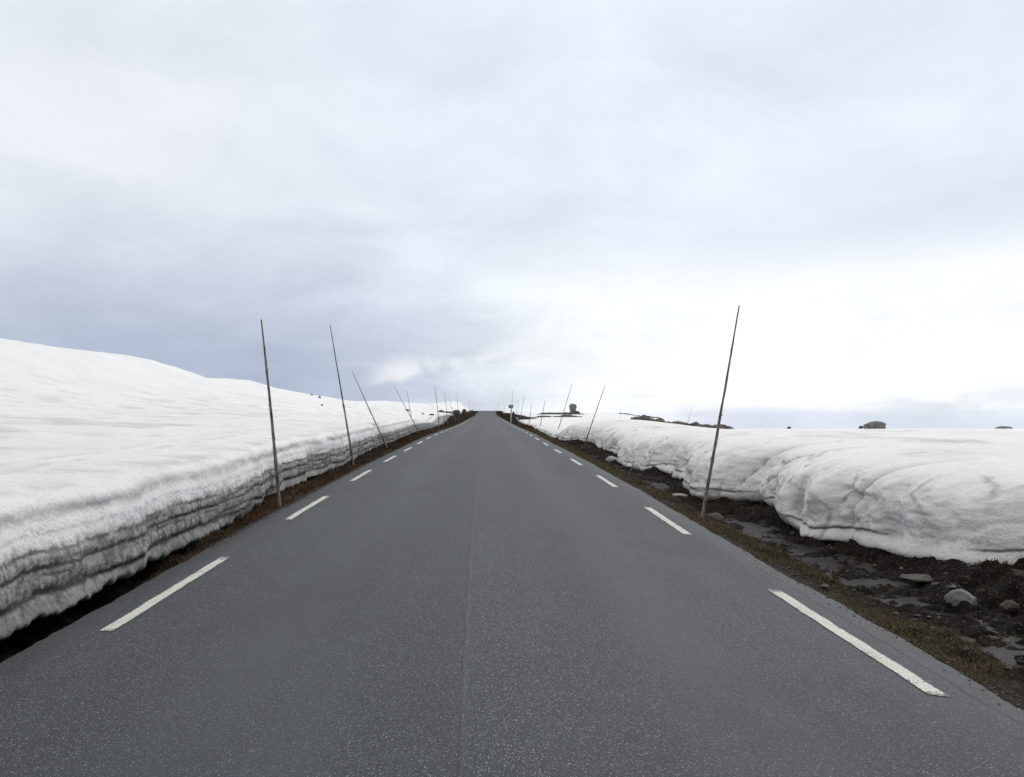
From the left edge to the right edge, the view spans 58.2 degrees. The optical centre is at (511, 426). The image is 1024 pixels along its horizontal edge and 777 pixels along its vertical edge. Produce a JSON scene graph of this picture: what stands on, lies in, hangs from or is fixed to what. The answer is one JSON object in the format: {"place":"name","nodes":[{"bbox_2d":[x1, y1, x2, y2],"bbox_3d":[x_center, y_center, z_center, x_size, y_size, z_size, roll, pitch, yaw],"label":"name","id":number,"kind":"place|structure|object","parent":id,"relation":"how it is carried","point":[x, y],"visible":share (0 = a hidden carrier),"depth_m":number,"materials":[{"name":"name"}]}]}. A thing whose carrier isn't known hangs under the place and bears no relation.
{"place":"outdoors","nodes":[
{"label":"outdoors","id":0,"kind":"place"},
{"bbox_2d":[0,338,472,640],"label":"snowfield","id":1,"kind":"structure","parent":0,"point":[114,467],"depth_m":13.59,"materials":[{"name":"white snow"}]},
{"bbox_2d":[0,411,478,662],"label":"verge","id":2,"kind":"structure","parent":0,"point":[31,634],"depth_m":8.74,"materials":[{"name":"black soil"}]},
{"bbox_2d":[153,460,372,573],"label":"rusty grass","id":3,"kind":"structure","parent":2,"relation":"on","point":[257,516],"depth_m":13.42,"materials":[{"name":"brown plant"}]},
{"bbox_2d":[261,319,280,507],"bbox_3d":[-3.734,-0.099,14.298,0.083,3.178,0.087,-6,0,0],"label":"snow stake","id":4,"kind":"object","parent":2,"relation":"on","point":[274,452],"visible":0.96,"depth_m":14.29,"materials":[{"name":"brown wood"}]},
{"bbox_2d":[150,430,436,577],"bbox_3d":[-4.662,0.931,34.050,1.406,1.584,51.262,0,0,-1],"label":"dead heather","id":5,"kind":"object","parent":2,"relation":"on","point":[394,445],"visible":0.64,"depth_m":19.62,"materials":[{"name":"brown plant"}]},
{"bbox_2d":[330,325,354,464],"bbox_3d":[-4.330,-0.660,23.591,0.095,3.993,0.078,-9,0,0],"label":"snow stake","id":6,"kind":"object","parent":2,"relation":"on","point":[343,405],"visible":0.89,"depth_m":23.57,"materials":[{"name":"brown wood"}]},
{"bbox_2d":[352,371,387,447],"bbox_3d":[-5.192,-0.490,33.996,0.084,3.483,0.062,-25,0,0],"label":"snow stake","id":7,"kind":"object","parent":2,"relation":"on","point":[371,414],"visible":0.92,"depth_m":33.98,"materials":[{"name":"brown wood"}]},
{"bbox_2d":[395,388,419,432],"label":"snow stake","id":8,"kind":"object","parent":2,"relation":"on","point":[408,412],"visible":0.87,"depth_m":56.98,"materials":[{"name":"brown wood"}]},
{"bbox_2d":[426,411,476,429],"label":"heather","id":9,"kind":"object","parent":2,"relation":"on","point":[456,422],"visible":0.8,"depth_m":122.96,"materials":[{"name":"brown plant"}]},
{"bbox_2d":[0,411,1023,776],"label":"road","id":10,"kind":"structure","parent":0,"point":[486,593],"depth_m":5.63,"materials":[{"name":"grey asphalt"}]},
{"bbox_2d":[0,0,1023,428],"label":"sky","id":11,"kind":"structure","parent":0,"point":[480,202],"materials":[{"name":"white"}]},
{"bbox_2d":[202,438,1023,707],"bbox_3d":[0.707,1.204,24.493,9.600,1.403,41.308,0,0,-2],"label":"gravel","id":12,"kind":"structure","parent":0,"point":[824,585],"depth_m":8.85,"materials":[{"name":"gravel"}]},
{"bbox_2d":[495,411,1023,709],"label":"verge","id":13,"kind":"structure","parent":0,"point":[969,580],"depth_m":9.02,"materials":[{"name":"brown soil"}]},
{"bbox_2d":[512,412,514,423],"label":"marker post","id":14,"kind":"object","parent":13,"relation":"on","point":[513,417],"visible":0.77,"depth_m":103.91,"materials":[{"name":"black"}]},
{"bbox_2d":[496,411,534,428],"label":"heather","id":15,"kind":"object","parent":13,"relation":"on","point":[510,420],"visible":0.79,"depth_m":134.39,"materials":[{"name":"brown plant"}]},
{"bbox_2d":[584,386,604,443],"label":"snow stake","id":16,"kind":"object","parent":13,"relation":"on","point":[593,418],"visible":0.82,"depth_m":42.00,"materials":[{"name":"brown wood"}]},
{"bbox_2d":[606,456,616,462],"bbox_3d":[3.308,1.088,30.497,0.410,0.246,0.242,0,0,0],"label":"snow lump","id":17,"kind":"object","parent":13,"relation":"on","point":[611,459],"visible":0.75,"depth_m":30.41,"materials":[{"name":"white snow"}]},
{"bbox_2d":[707,513,723,521],"bbox_3d":[3.143,1.432,14.305,0.302,0.199,0.224,0,0,0],"label":"stone","id":18,"kind":"object","parent":13,"relation":"on","point":[719,517],"visible":0.48,"depth_m":14.24,"materials":[{"name":"grey stone"}]},
{"bbox_2d":[700,305,739,518],"bbox_3d":[2.998,-0.097,13.304,0.084,3.393,0.062,10,0,0],"label":"snow stake","id":19,"kind":"object","parent":13,"relation":"on","point":[712,461],"visible":0.95,"depth_m":13.29,"materials":[{"name":"brown wood"}]},
{"bbox_2d":[514,425,1023,683],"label":"dry grass","id":20,"kind":"structure","parent":13,"relation":"on","point":[590,458],"depth_m":7.46,"materials":[{"name":"brown plant"}]},
{"bbox_2d":[526,425,1023,669],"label":"dead heather","id":21,"kind":"object","parent":13,"relation":"on","point":[740,512],"visible":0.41,"depth_m":12.55,"materials":[{"name":"brown plant"}]},
{"bbox_2d":[899,574,932,581],"bbox_3d":[4.220,1.581,9.582,0.332,0.080,0.223,0,0,0],"label":"stone","id":22,"kind":"object","parent":13,"relation":"on","point":[918,577],"visible":1,"depth_m":9.54,"materials":[{"name":"grey stone"}]},
{"bbox_2d":[944,589,977,605],"bbox_3d":[4.154,1.607,8.545,0.226,0.202,0.249,0,0,-41],"label":"stone","id":23,"kind":"object","parent":13,"relation":"on","point":[956,597],"visible":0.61,"depth_m":8.48,"materials":[{"name":"stone"}]},
{"bbox_2d":[990,636,1010,644],"bbox_3d":[3.920,1.729,7.396,0.185,0.082,0.138,0,0,0],"label":"stone","id":24,"kind":"object","parent":13,"relation":"on","point":[1006,641],"visible":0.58,"depth_m":7.38,"materials":[{"name":"grey stone"}]},
{"bbox_2d":[999,600,1018,611],"bbox_3d":[4.431,1.594,8.207,0.157,0.103,0.114,0,0,0],"label":"stone","id":25,"kind":"object","parent":13,"relation":"on","point":[1009,605],"visible":1,"depth_m":8.17,"materials":[{"name":"grey stone"}]},
{"bbox_2d":[1012,569,1023,577],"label":"stone","id":26,"kind":"object","parent":13,"relation":"on","point":[1015,571],"visible":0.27,"depth_m":9.26,"materials":[{"name":"grey stone"}]},
{"bbox_2d":[501,410,1023,564],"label":"snowfield","id":27,"kind":"structure","parent":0,"point":[943,494],"depth_m":13.04,"materials":[{"name":"white snow"}]},
{"bbox_2d":[532,414,581,417],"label":"heather strip","id":28,"kind":"object","parent":27,"relation":"on","point":[569,415],"visible":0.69,"depth_m":149.18,"materials":[{"name":"brown plant"}]},
{"bbox_2d":[540,412,580,413],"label":"heather strip","id":29,"kind":"object","parent":27,"relation":"on","point":[560,413],"visible":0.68,"depth_m":204.14,"materials":[{"name":"brown plant"}]},
{"bbox_2d":[569,404,576,411],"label":"balanced boulder","id":30,"kind":"object","parent":29,"relation":"on","point":[572,407],"visible":0.73,"depth_m":229.47,"materials":[{"name":"grey stone"}]},
{"bbox_2d":[618,413,663,418],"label":"heather strip","id":31,"kind":"object","parent":27,"relation":"on","point":[639,415],"visible":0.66,"depth_m":298.58,"materials":[{"name":"brown plant"}]},
{"bbox_2d":[631,415,666,422],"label":"rock outcrop","id":32,"kind":"object","parent":27,"relation":"on","point":[645,417],"visible":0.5,"depth_m":60.67,"materials":[{"name":"grey stone"}]},
{"bbox_2d":[667,421,703,426],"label":"rock outcrop","id":33,"kind":"object","parent":27,"relation":"on","point":[697,424],"visible":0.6,"depth_m":62.60,"materials":[{"name":"grey stone"}]},
{"bbox_2d":[701,424,733,428],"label":"rock outcrop","id":34,"kind":"object","parent":27,"relation":"on","point":[723,426],"visible":0.6,"depth_m":64.31,"materials":[{"name":"grey stone"}]},
{"bbox_2d":[863,421,885,428],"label":"boulder","id":35,"kind":"object","parent":27,"relation":"on","point":[876,425],"visible":0.8,"depth_m":81.40,"materials":[{"name":"grey stone"}]},
{"bbox_2d":[994,426,1012,428],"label":"rock outcrop","id":36,"kind":"object","parent":27,"relation":"on","point":[1003,427],"visible":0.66,"depth_m":99.57,"materials":[{"name":"grey stone"}]},
{"bbox_2d":[612,463,1023,667],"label":"water","id":37,"kind":"structure","parent":0,"point":[1004,654],"depth_m":10.58,"materials":[{"name":"grey liquid"}]}
]}

